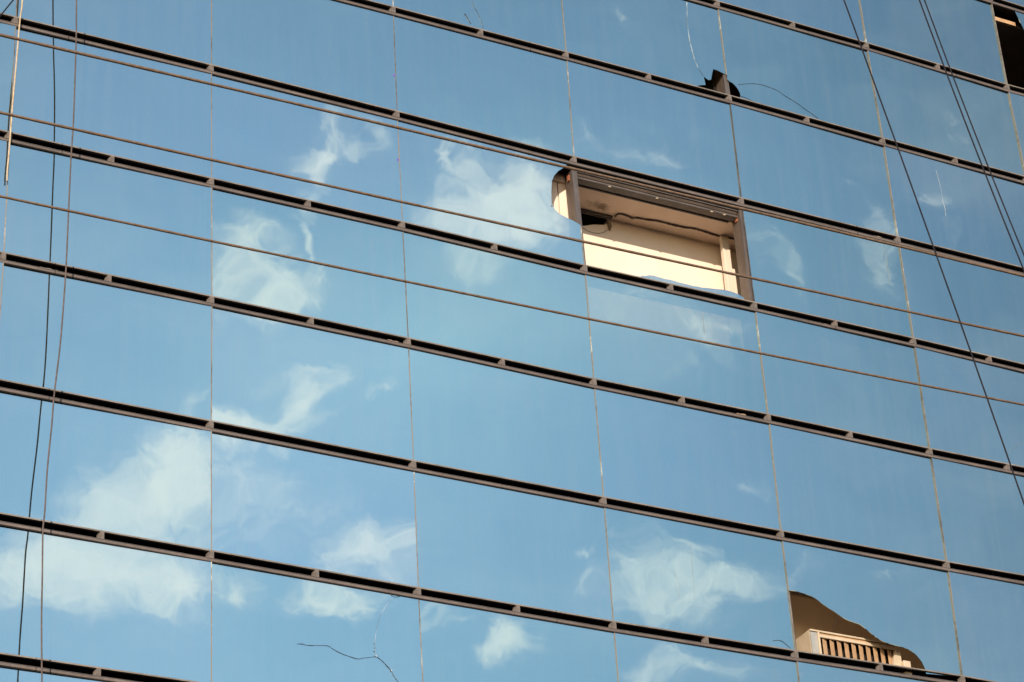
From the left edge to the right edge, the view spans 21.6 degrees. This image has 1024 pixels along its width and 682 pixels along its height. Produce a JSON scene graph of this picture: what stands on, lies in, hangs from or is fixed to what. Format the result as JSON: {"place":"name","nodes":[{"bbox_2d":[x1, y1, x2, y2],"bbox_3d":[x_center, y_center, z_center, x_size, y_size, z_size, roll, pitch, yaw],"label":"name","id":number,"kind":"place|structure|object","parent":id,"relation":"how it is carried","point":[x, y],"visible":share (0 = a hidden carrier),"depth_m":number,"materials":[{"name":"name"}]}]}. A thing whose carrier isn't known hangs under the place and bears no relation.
{"place":"outdoors","nodes":[
{"label":"outdoors","id":0,"kind":"place"},
{"bbox_2d":[0,0,13,16],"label":"overhead wire","id":1,"kind":"object","parent":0,"point":[6,8],"visible":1,"depth_m":6.63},
{"bbox_2d":[0,33,1023,276],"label":"overhead cable","id":2,"kind":"object","parent":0,"point":[471,144],"visible":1,"depth_m":11.32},
{"bbox_2d":[0,111,1023,336],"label":"overhead cable","id":3,"kind":"object","parent":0,"point":[453,213],"visible":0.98,"depth_m":11.38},
{"bbox_2d":[0,195,1023,405],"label":"overhead cable","id":4,"kind":"object","parent":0,"point":[444,289],"visible":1,"depth_m":11.44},
{"bbox_2d":[843,0,1023,504],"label":"overhead wire","id":5,"kind":"object","parent":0,"point":[936,256],"visible":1,"depth_m":7.75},
{"bbox_2d":[919,0,1023,270],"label":"overhead wire","id":6,"kind":"object","parent":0,"point":[971,136],"visible":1,"depth_m":8.39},
{"bbox_2d":[924,0,1023,255],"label":"overhead wire","id":7,"kind":"object","parent":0,"point":[973,128],"visible":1,"depth_m":8.27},
{"label":"ground","id":8,"kind":"structure","parent":0,"visible":0},
{"bbox_2d":[0,0,1023,681],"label":"office building","id":9,"kind":"structure","parent":8,"relation":"on","point":[266,468],"depth_m":23.49,"materials":[{"name":"glass"}]},
{"bbox_2d":[6,0,22,181],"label":"rope","id":10,"kind":"object","parent":9,"relation":"hanging from","point":[13,92],"visible":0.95,"depth_m":22.29,"materials":[{"name":"fabric"}]},
{"bbox_2d":[41,0,76,681],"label":"rope","id":11,"kind":"object","parent":9,"relation":"hanging from","point":[59,350],"visible":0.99,"depth_m":21.05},
{"bbox_2d":[577,171,737,222],"bbox_3d":[1.350,-1.360,25.330,1.759,0.100,0.132,12,-35,-24],"label":"window blind","id":12,"kind":"object","parent":9,"relation":"attached to","point":[658,198],"depth_m":25.30,"materials":[{"name":"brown metal"}]},
{"bbox_2d":[614,213,733,239],"bbox_3d":[1.641,-1.088,25.745,1.431,0.021,0.072,10,-34,-21],"label":"conduit","id":13,"kind":"object","parent":9,"relation":"attached to","point":[674,225],"visible":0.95,"depth_m":25.67,"materials":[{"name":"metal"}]},
{"bbox_2d":[796,629,911,674],"bbox_3d":[3.039,2.881,23.753,0.998,0.484,0.305,12,-35,-24],"label":"louvred cabinet","id":14,"kind":"object","parent":9,"relation":"attached to","point":[829,643],"visible":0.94,"depth_m":23.77,"materials":[{"name":"beige metal"}]}
]}

